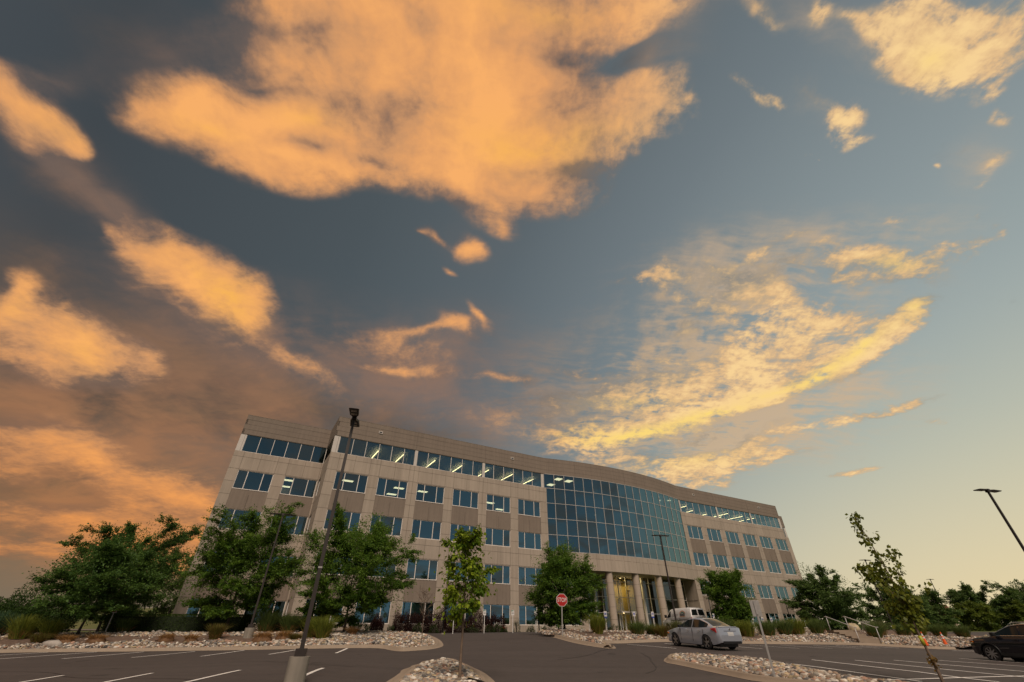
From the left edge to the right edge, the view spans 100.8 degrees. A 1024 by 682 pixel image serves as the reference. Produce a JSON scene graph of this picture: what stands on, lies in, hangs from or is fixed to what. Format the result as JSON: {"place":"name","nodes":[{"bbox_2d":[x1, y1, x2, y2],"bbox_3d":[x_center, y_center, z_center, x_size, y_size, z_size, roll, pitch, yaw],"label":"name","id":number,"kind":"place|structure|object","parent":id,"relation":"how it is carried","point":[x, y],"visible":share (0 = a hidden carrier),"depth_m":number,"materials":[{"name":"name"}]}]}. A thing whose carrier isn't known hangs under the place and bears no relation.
{"place":"outdoors","nodes":[
{"label":"outdoors","id":0,"kind":"place"},
{"bbox_2d":[1,613,56,638],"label":"ornamental grass","id":1,"kind":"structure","parent":0,"point":[17,628],"depth_m":26.84,"materials":[{"name":"plant"}]},
{"bbox_2d":[33,618,76,639],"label":"ornamental grass","id":2,"kind":"object","parent":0,"point":[54,628],"depth_m":27.02,"materials":[{"name":"plant"}]},
{"bbox_2d":[113,617,141,631],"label":"ornamental grass","id":3,"kind":"object","parent":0,"point":[126,625],"depth_m":29.84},
{"bbox_2d":[0,630,434,648],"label":"planting bed","id":4,"kind":"object","parent":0,"point":[11,642],"visible":0.21,"depth_m":26.76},
{"bbox_2d":[0,609,27,633],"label":"ornamental grass","id":5,"kind":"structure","parent":4,"relation":"on","point":[3,616],"depth_m":27.67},
{"bbox_2d":[23,633,52,642],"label":"ornamental grass","id":6,"kind":"object","parent":4,"relation":"on","point":[37,638],"depth_m":25.69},
{"bbox_2d":[84,633,113,642],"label":"ornamental grass","id":7,"kind":"object","parent":4,"relation":"on","point":[98,638],"depth_m":25.89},
{"bbox_2d":[24,532,191,635],"bbox_3d":[-28.667,16.882,29.774,8.162,6.494,8.436,0,-35,0],"label":"ash tree","id":8,"kind":"object","parent":4,"relation":"on","point":[109,571],"visible":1,"depth_m":28.80,"materials":[{"name":"green plant"}]},
{"bbox_2d":[99,613,253,631],"bbox_3d":[-24.853,21.210,31.654,10.144,1.420,1.506,3,-35,-5],"label":"hedge","id":9,"kind":"object","parent":4,"relation":"on","point":[173,622],"visible":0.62,"depth_m":31.26,"materials":[{"name":"green plant"}]},
{"bbox_2d":[0,629,434,648],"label":"river rock","id":10,"kind":"object","parent":4,"relation":"on","point":[397,638],"visible":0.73,"depth_m":25.73,"materials":[{"name":"stone"}]},
{"bbox_2d":[169,499,308,630],"bbox_3d":[-20.187,17.193,32.536,9.283,8.800,9.800,0,-35,0],"label":"ash tree","id":11,"kind":"object","parent":4,"relation":"on","point":[241,559],"visible":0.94,"depth_m":31.27,"materials":[{"name":"green plant"}]},
{"bbox_2d":[245,630,274,642],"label":"ornamental grass","id":12,"kind":"object","parent":4,"relation":"on","point":[263,636],"depth_m":25.85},
{"bbox_2d":[242,513,295,637],"bbox_3d":[-17.200,16.354,29.537,1.800,8.200,0.580,12,-36,-16],"label":"lamp post","id":13,"kind":"object","parent":4,"relation":"on","point":[248,632],"visible":0.87,"depth_m":28.89,"materials":[{"name":"brown metal"}]},
{"bbox_2d":[301,614,343,638],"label":"ornamental grass","id":14,"kind":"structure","parent":4,"relation":"on","point":[323,628],"depth_m":26.94,"materials":[{"name":"plant"}]},
{"bbox_2d":[288,501,424,631],"bbox_3d":[-12.601,17.479,32.995,10.535,8.918,10.114,0,-35,0],"label":"ash tree","id":15,"kind":"object","parent":4,"relation":"on","point":[370,596],"visible":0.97,"depth_m":32.25,"materials":[{"name":"green plant"}]},
{"bbox_2d":[202,622,234,638],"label":"ornamental grass","id":16,"kind":"object","parent":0,"point":[216,631],"depth_m":26.99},
{"bbox_2d":[251,610,287,631],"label":"ornamental grass","id":17,"kind":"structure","parent":0,"point":[267,622],"depth_m":30.15,"materials":[{"name":"plant"}]},
{"bbox_2d":[276,611,306,631],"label":"ornamental grass","id":18,"kind":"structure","parent":0,"point":[287,622],"depth_m":30.29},
{"bbox_2d":[0,632,1023,681],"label":"parking lot","id":19,"kind":"structure","parent":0,"point":[504,657],"depth_m":18.47,"materials":[{"name":"asphalt"}]},
{"bbox_2d":[0,634,442,652],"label":"kerb","id":20,"kind":"structure","parent":19,"relation":"on","point":[438,643],"depth_m":24.29,"materials":[{"name":"concrete"}]},
{"bbox_2d":[283,408,359,681],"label":"lamp post","id":21,"kind":"object","parent":19,"relation":"on","point":[297,666],"visible":1,"depth_m":13.13,"materials":[{"name":"brown metal"}]},
{"bbox_2d":[387,658,494,681],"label":"kerb","id":22,"kind":"structure","parent":19,"relation":"on","point":[404,672],"depth_m":14.62,"materials":[{"name":"concrete"}]},
{"bbox_2d":[3,643,1020,681],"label":"parking lines","id":23,"kind":"object","parent":19,"relation":"on","point":[630,644],"visible":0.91,"depth_m":15.72,"materials":[{"name":"paint"}]},
{"bbox_2d":[663,607,705,630],"bbox_3d":[19.415,31.536,47.920,2.480,2.160,5.800,10,-36,-14],"label":"van","id":24,"kind":"object","parent":19,"relation":"on","point":[683,615],"visible":0.42,"depth_m":46.69,"materials":[{"name":"white paint"}]},
{"bbox_2d":[667,618,742,649],"bbox_3d":[11.411,17.562,25.509,2.120,1.505,4.805,11,-34,-16],"label":"sedan","id":25,"kind":"object","parent":19,"relation":"on","point":[708,633],"visible":1,"depth_m":24.36,"materials":[{"name":"silver metal"}]},
{"bbox_2d":[554,635,958,649],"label":"kerb","id":26,"kind":"structure","parent":19,"relation":"on","point":[608,645],"depth_m":30.73,"materials":[{"name":"concrete"}]},
{"bbox_2d":[664,653,874,681],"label":"kerb","id":27,"kind":"structure","parent":19,"relation":"on","point":[729,672],"depth_m":15.11,"materials":[{"name":"concrete"}]},
{"bbox_2d":[968,622,1023,660],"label":"suv","id":28,"kind":"object","parent":19,"relation":"on","point":[1003,643],"visible":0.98,"depth_m":21.82,"materials":[{"name":"black paint"}]},
{"bbox_2d":[0,0,1023,630],"label":"sky","id":29,"kind":"structure","parent":0,"point":[770,252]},
{"bbox_2d":[48,608,995,631],"bbox_3d":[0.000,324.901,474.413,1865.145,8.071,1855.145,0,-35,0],"label":"ground","id":30,"kind":"structure","parent":0,"point":[90,626],"depth_m":67.98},
{"bbox_2d":[0,586,79,632],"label":"crab apple","id":31,"kind":"object","parent":30,"relation":"on","point":[6,605],"visible":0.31,"depth_m":31.95,"materials":[{"name":"green plant"}]},
{"bbox_2d":[22,512,204,631],"bbox_3d":[-32.609,19.289,35.364,11.197,9.487,11.466,0,-35,0],"label":"ash tree","id":32,"kind":"object","parent":30,"relation":"on","point":[175,540],"visible":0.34,"depth_m":35.59,"materials":[{"name":"green plant"}]},
{"bbox_2d":[130,546,193,615],"bbox_3d":[-37.791,27.819,47.854,10.173,8.758,10.316,0,-35,0],"label":"ash tree","id":33,"kind":"object","parent":30,"relation":"on","point":[162,609],"visible":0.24,"depth_m":45.89,"materials":[{"name":"green plant"}]},
{"bbox_2d":[369,611,384,630],"bbox_3d":[-13.054,27.228,40.950,1.575,1.881,2.142,0,-35,0],"label":"barberry shrub","id":34,"kind":"object","parent":30,"relation":"on","point":[375,623],"visible":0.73,"depth_m":40.52,"materials":[{"name":"red plant"}]},
{"bbox_2d":[391,608,411,631],"bbox_3d":[-10.937,27.604,41.720,2.417,2.155,2.157,0,-35,0],"label":"barberry shrub","id":35,"kind":"object","parent":30,"relation":"on","point":[405,627],"visible":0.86,"depth_m":41.51,"materials":[{"name":"red plant"}]},
{"bbox_2d":[408,610,430,632],"bbox_3d":[-9.219,28.208,42.554,2.746,2.106,2.007,0,-35,0],"label":"barberry shrub","id":36,"kind":"object","parent":30,"relation":"on","point":[418,618],"visible":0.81,"depth_m":42.33,"materials":[{"name":"red plant"}]},
{"bbox_2d":[428,605,454,632],"bbox_3d":[-7.216,28.646,43.614,3.251,2.582,2.290,0,-35,0],"label":"barberry shrub","id":37,"kind":"object","parent":30,"relation":"on","point":[439,621],"visible":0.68,"depth_m":43.20,"materials":[{"name":"red plant"}]},
{"bbox_2d":[464,608,492,631],"bbox_3d":[-3.644,29.763,45.282,3.680,2.550,2.262,0,-35,0],"label":"barberry shrub","id":38,"kind":"object","parent":30,"relation":"on","point":[479,625],"visible":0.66,"depth_m":45.04,"materials":[{"name":"red plant"}]},
{"bbox_2d":[172,415,811,631],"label":"office building","id":39,"kind":"structure","parent":30,"relation":"on","point":[432,491],"depth_m":53.77,"materials":[{"name":"concrete"},{"name":"tinted glass"},{"name":"metal"}]},
{"bbox_2d":[217,508,261,529],"bbox_3d":[-28.408,18.689,44.226,3.520,1.970,0.100,18,-39,-24],"label":"window","id":40,"kind":"structure","parent":39,"relation":"in","point":[233,511],"depth_m":44.15,"materials":[{"name":"blue"}]},
{"bbox_2d":[232,470,273,491],"bbox_3d":[-28.408,15.396,46.497,3.520,1.990,0.100,18,-39,-24],"label":"window","id":41,"kind":"structure","parent":39,"relation":"in","point":[247,480],"depth_m":46.50,"materials":[{"name":"blue"}]},
{"bbox_2d":[242,600,285,623],"bbox_3d":[-24.370,26.627,41.601,3.520,1.960,0.100,18,-39,-24],"label":"window","id":42,"kind":"structure","parent":39,"relation":"in","point":[278,603],"depth_m":42.22,"materials":[{"name":"blue"}]},
{"bbox_2d":[235,433,326,463],"bbox_3d":[-26.805,12.706,49.624,9.348,1.970,0.350,18,-39,-24],"label":"ribbon window","id":43,"kind":"structure","parent":39,"relation":"in","point":[247,443],"depth_m":49.48,"materials":[{"name":"blue"}]},
{"bbox_2d":[273,515,307,535],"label":"window","id":44,"kind":"structure","parent":39,"relation":"in","point":[301,521],"depth_m":46.61,"materials":[{"name":"blue"}]},
{"bbox_2d":[280,476,316,497],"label":"window","id":45,"kind":"structure","parent":39,"relation":"in","point":[293,486],"depth_m":48.45,"materials":[{"name":"blue"}]},
{"bbox_2d":[323,509,360,531],"bbox_3d":[-17.882,18.977,44.643,3.520,1.970,0.100,18,-39,-24],"label":"window","id":46,"kind":"structure","parent":39,"relation":"in","point":[353,516],"depth_m":45.06,"materials":[{"name":"blue"}]},
{"bbox_2d":[332,471,367,493],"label":"window","id":47,"kind":"structure","parent":39,"relation":"in","point":[351,482],"depth_m":46.98,"materials":[{"name":"blue"}]},
{"bbox_2d":[354,601,390,623],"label":"window","id":48,"kind":"structure","parent":39,"relation":"in","point":[387,609],"depth_m":42.24,"materials":[{"name":"blue"}]},
{"bbox_2d":[331,435,414,464],"bbox_3d":[-16.104,13.052,50.126,9.828,1.970,0.350,18,-39,-24],"label":"ribbon window","id":49,"kind":"structure","parent":39,"relation":"in","point":[357,447],"depth_m":50.01,"materials":[{"name":"blue"}]},
{"bbox_2d":[369,514,402,536],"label":"window","id":50,"kind":"structure","parent":39,"relation":"in","point":[398,521],"depth_m":46.92,"materials":[{"name":"blue"}]},
{"bbox_2d":[375,478,407,498],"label":"window","id":51,"kind":"structure","parent":39,"relation":"in","point":[385,487],"depth_m":48.84,"materials":[{"name":"blue"}]},
{"bbox_2d":[401,601,433,623],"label":"window","id":52,"kind":"structure","parent":39,"relation":"in","point":[411,607],"depth_m":44.13,"materials":[{"name":"blue"}]},
{"bbox_2d":[406,559,437,579],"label":"window","id":53,"kind":"structure","parent":39,"relation":"in","point":[424,570],"depth_m":46.26,"materials":[{"name":"blue"}]},
{"bbox_2d":[411,519,441,539],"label":"window","id":54,"kind":"structure","parent":39,"relation":"in","point":[431,530],"depth_m":48.55,"materials":[{"name":"blue"}]},
{"bbox_2d":[415,483,444,503],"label":"window","id":55,"kind":"structure","parent":39,"relation":"in","point":[425,493],"depth_m":50.78,"materials":[{"name":"blue"}]},
{"bbox_2d":[416,451,482,476],"bbox_3d":[-7.821,15.752,54.041,9.386,1.970,0.250,18,-39,-24],"label":"ribbon window","id":56,"kind":"structure","parent":39,"relation":"in","point":[425,459],"depth_m":53.96,"materials":[{"name":"blue"}]},
{"bbox_2d":[450,523,476,541],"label":"window","id":57,"kind":"structure","parent":39,"relation":"in","point":[453,526],"depth_m":50.41,"materials":[{"name":"blue"}]},
{"bbox_2d":[452,489,478,508],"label":"window","id":58,"kind":"structure","parent":39,"relation":"in","point":[461,498],"depth_m":52.70,"materials":[{"name":"blue"}]},
{"bbox_2d":[483,604,509,624],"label":"window","id":59,"kind":"structure","parent":39,"relation":"in","point":[500,609],"depth_m":48.10,"materials":[{"name":"blue"}]},
{"bbox_2d":[484,564,509,584],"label":"window","id":60,"kind":"structure","parent":39,"relation":"in","point":[502,576],"depth_m":50.18,"materials":[{"name":"blue"}]},
{"bbox_2d":[485,527,509,546],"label":"window","id":61,"kind":"structure","parent":39,"relation":"in","point":[495,537],"depth_m":52.36,"materials":[{"name":"blue"}]},
{"bbox_2d":[486,494,509,512],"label":"window","id":62,"kind":"structure","parent":39,"relation":"in","point":[494,502],"depth_m":54.62,"materials":[{"name":"blue"}]},
{"bbox_2d":[485,463,543,487],"bbox_3d":[0.283,18.459,57.966,9.528,1.970,0.350,18,-39,-24],"label":"ribbon window","id":63,"kind":"structure","parent":39,"relation":"in","point":[492,471],"depth_m":57.90,"materials":[{"name":"blue"}]},
{"bbox_2d":[518,499,539,516],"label":"window","id":64,"kind":"structure","parent":39,"relation":"in","point":[525,507],"depth_m":56.59,"materials":[{"name":"blue"}]},
{"bbox_2d":[518,567,541,585],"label":"window","id":65,"kind":"structure","parent":39,"relation":"in","point":[524,572],"depth_m":51.84,"materials":[{"name":"blue"}]},
{"bbox_2d":[518,531,541,549],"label":"window","id":66,"kind":"structure","parent":39,"relation":"in","point":[526,540],"depth_m":54.30,"materials":[{"name":"blue"}]},
{"bbox_2d":[519,605,543,624],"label":"window","id":67,"kind":"structure","parent":39,"relation":"in","point":[525,618],"depth_m":49.53,"materials":[{"name":"blue"}]},
{"bbox_2d":[687,525,703,539],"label":"window","id":68,"kind":"structure","parent":39,"relation":"in","point":[695,532],"depth_m":70.39,"materials":[{"name":"blue"}]},
{"bbox_2d":[679,500,717,517],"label":"ribbon window","id":69,"kind":"structure","parent":39,"relation":"in","point":[685,506],"depth_m":73.54,"materials":[{"name":"blue"}]},
{"bbox_2d":[693,552,710,566],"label":"window","id":70,"kind":"structure","parent":39,"relation":"in","point":[701,559],"depth_m":68.10,"materials":[{"name":"blue"}]},
{"bbox_2d":[707,528,722,541],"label":"window","id":71,"kind":"structure","parent":39,"relation":"in","point":[713,534],"depth_m":72.33,"materials":[{"name":"blue"}]},
{"bbox_2d":[713,554,729,568],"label":"window","id":72,"kind":"structure","parent":39,"relation":"in","point":[721,561],"depth_m":70.12,"materials":[{"name":"blue"}]},
{"bbox_2d":[725,531,740,544],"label":"window","id":73,"kind":"structure","parent":39,"relation":"in","point":[732,537],"depth_m":74.35,"materials":[{"name":"blue"}]},
{"bbox_2d":[717,507,751,523],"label":"ribbon window","id":74,"kind":"structure","parent":39,"relation":"in","point":[729,514],"depth_m":77.58,"materials":[{"name":"blue"}]},
{"bbox_2d":[732,556,747,569],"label":"window","id":75,"kind":"structure","parent":39,"relation":"in","point":[739,562],"depth_m":72.06,"materials":[{"name":"blue"}]},
{"bbox_2d":[750,558,764,571],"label":"window","id":76,"kind":"structure","parent":39,"relation":"in","point":[757,564],"depth_m":74.05,"materials":[{"name":"blue"}]},
{"bbox_2d":[757,585,772,598],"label":"window","id":77,"kind":"structure","parent":39,"relation":"in","point":[765,592],"depth_m":71.75,"materials":[{"name":"blue"}]},
{"bbox_2d":[750,513,782,528],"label":"ribbon window","id":78,"kind":"structure","parent":39,"relation":"in","point":[757,519],"depth_m":81.48,"materials":[{"name":"blue"}]},
{"bbox_2d":[487,611,506,631],"bbox_3d":[-1.866,30.678,46.301,2.731,2.162,2.186,0,-35,0],"label":"barberry shrub","id":79,"kind":"object","parent":30,"relation":"on","point":[495,618],"visible":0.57,"depth_m":45.99,"materials":[{"name":"red plant"}]},
{"bbox_2d":[695,567,758,626],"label":"oak tree","id":80,"kind":"object","parent":30,"relation":"on","point":[735,606],"visible":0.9,"depth_m":43.93,"materials":[{"name":"green plant"}]},
{"bbox_2d":[778,560,868,629],"bbox_3d":[47.324,38.925,64.471,11.594,10.066,12.280,0,-35,0],"label":"locust tree","id":81,"kind":"object","parent":30,"relation":"on","point":[830,599],"visible":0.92,"depth_m":62.81,"materials":[{"name":"green plant"}]},
{"bbox_2d":[849,581,898,629],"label":"leafy tree","id":82,"kind":"object","parent":30,"relation":"on","point":[872,595],"visible":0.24,"depth_m":82.22,"materials":[{"name":"green plant"}]},
{"bbox_2d":[845,511,944,681],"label":"maple sapling","id":83,"kind":"object","parent":30,"relation":"on","point":[908,609],"visible":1,"depth_m":14.69,"materials":[{"name":"green plant"}]},
{"bbox_2d":[874,586,937,630],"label":"leafy tree","id":84,"kind":"object","parent":30,"relation":"on","point":[926,607],"visible":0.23,"depth_m":70.39,"materials":[{"name":"green plant"}]},
{"bbox_2d":[914,588,964,630],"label":"leafy tree","id":85,"kind":"object","parent":30,"relation":"on","point":[945,614],"visible":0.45,"depth_m":74.53,"materials":[{"name":"green plant"}]},
{"bbox_2d":[941,581,998,629],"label":"leafy tree","id":86,"kind":"object","parent":30,"relation":"on","point":[963,593],"visible":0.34,"depth_m":88.56,"materials":[{"name":"green plant"}]},
{"bbox_2d":[951,600,1006,630],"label":"leafy tree","id":87,"kind":"object","parent":30,"relation":"on","point":[984,615],"visible":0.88,"depth_m":79.35,"materials":[{"name":"green plant"}]},
{"bbox_2d":[946,580,1011,627],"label":"leafy tree","id":88,"kind":"object","parent":30,"relation":"on","point":[982,596],"visible":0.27,"depth_m":90.42,"materials":[{"name":"green plant"}]},
{"bbox_2d":[973,489,1023,551],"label":"lamp post","id":89,"kind":"object","parent":30,"relation":"on","point":[988,491],"visible":1,"depth_m":24.38,"materials":[{"name":"brown metal"}]},
{"bbox_2d":[989,579,1023,598],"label":"leafy tree","id":90,"kind":"object","parent":30,"relation":"on","point":[1020,589],"visible":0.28,"depth_m":92.76,"materials":[{"name":"green plant"}]},
{"bbox_2d":[993,587,1023,624],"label":"leafy tree","id":91,"kind":"object","parent":30,"relation":"on","point":[1009,594],"visible":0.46,"depth_m":88.71,"materials":[{"name":"green plant"}]},
{"bbox_2d":[1002,599,1023,623],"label":"leafy tree","id":92,"kind":"object","parent":30,"relation":"on","point":[1017,615],"visible":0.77,"depth_m":79.89,"materials":[{"name":"green plant"}]},
{"bbox_2d":[584,613,614,633],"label":"ornamental grass","id":93,"kind":"object","parent":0,"point":[597,624],"depth_m":30.44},
{"bbox_2d":[731,619,756,636],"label":"ornamental grass","id":94,"kind":"object","parent":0,"point":[746,630],"depth_m":33.72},
{"bbox_2d":[749,600,775,676],"bbox_3d":[8.526,10.165,14.229,0.306,2.470,0.048,-9,-36,13],"label":"blank sign","id":95,"kind":"object","parent":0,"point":[755,608],"visible":1,"depth_m":14.69,"materials":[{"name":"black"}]},
{"bbox_2d":[538,630,986,647],"bbox_3d":[23.880,24.124,34.370,43.960,1.304,28.000,0,-35,0],"label":"planting bed","id":96,"kind":"object","parent":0,"point":[588,633],"visible":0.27,"depth_m":32.69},
{"bbox_2d":[520,537,607,628],"bbox_3d":[4.461,21.021,37.105,6.978,7.691,7.314,-29,-44,35],"label":"oak tree","id":97,"kind":"object","parent":96,"relation":"on","point":[565,569],"visible":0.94,"depth_m":35.58,"materials":[{"name":"green plant"}]},
{"bbox_2d":[622,620,649,634],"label":"ornamental grass","id":98,"kind":"object","parent":96,"relation":"on","point":[637,628],"depth_m":31.17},
{"bbox_2d":[648,623,676,636],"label":"ornamental grass","id":99,"kind":"object","parent":96,"relation":"on","point":[661,631],"depth_m":30.85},
{"bbox_2d":[651,535,676,620],"bbox_3d":[14.550,22.539,39.120,1.800,8.550,0.580,7,-35,-10],"label":"lamp post","id":100,"kind":"object","parent":96,"relation":"on","point":[660,536],"visible":0.45,"depth_m":39.50,"materials":[{"name":"brown metal"}]},
{"bbox_2d":[539,628,986,647],"bbox_3d":[23.441,24.590,35.121,44.263,1.287,14.556,11,-36,-15],"label":"river rock","id":101,"kind":"object","parent":96,"relation":"on","point":[886,639],"visible":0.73,"depth_m":33.05,"materials":[{"name":"stone"}]},
{"bbox_2d":[752,619,780,635],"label":"ornamental grass","id":102,"kind":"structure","parent":96,"relation":"on","point":[768,628],"depth_m":34.37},
{"bbox_2d":[768,618,797,634],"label":"ornamental grass","id":103,"kind":"object","parent":96,"relation":"on","point":[785,629],"depth_m":35.28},
{"bbox_2d":[824,616,881,643],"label":"steps","id":104,"kind":"structure","parent":96,"relation":"on","point":[858,636],"depth_m":34.62,"materials":[{"name":"concrete"}]},
{"bbox_2d":[859,622,887,637],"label":"ornamental grass","id":105,"kind":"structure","parent":96,"relation":"on","point":[870,630],"depth_m":35.05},
{"bbox_2d":[780,617,811,634],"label":"ornamental grass","id":106,"kind":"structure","parent":0,"point":[799,628],"depth_m":35.76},
{"bbox_2d":[801,618,826,633],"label":"ornamental grass","id":107,"kind":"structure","parent":0,"point":[817,626],"depth_m":36.35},
{"bbox_2d":[926,623,950,635],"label":"ornamental grass","id":108,"kind":"object","parent":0,"point":[935,630],"depth_m":36.93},
{"bbox_2d":[945,624,975,636],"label":"ornamental grass","id":109,"kind":"object","parent":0,"point":[960,630],"depth_m":36.43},
{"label":"planting bed","id":110,"kind":"structure","parent":0,"visible":0},
{"bbox_2d":[399,657,481,681],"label":"river rock","id":111,"kind":"object","parent":110,"relation":"on","point":[443,669],"visible":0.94,"depth_m":14.20,"materials":[{"name":"stone"}]},
{"bbox_2d":[428,523,501,677],"bbox_3d":[-1.685,8.867,14.641,2.384,4.800,2.252,-17,-38,24],"label":"maple sapling","id":112,"kind":"object","parent":110,"relation":"on","point":[465,542],"visible":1,"depth_m":14.68,"materials":[{"name":"green plant"}]},
{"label":"planting bed","id":113,"kind":"structure","parent":0,"visible":0},
{"bbox_2d":[671,652,908,681],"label":"river rock","id":114,"kind":"object","parent":113,"relation":"on","point":[755,665],"visible":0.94,"depth_m":15.37,"materials":[{"name":"stone"}]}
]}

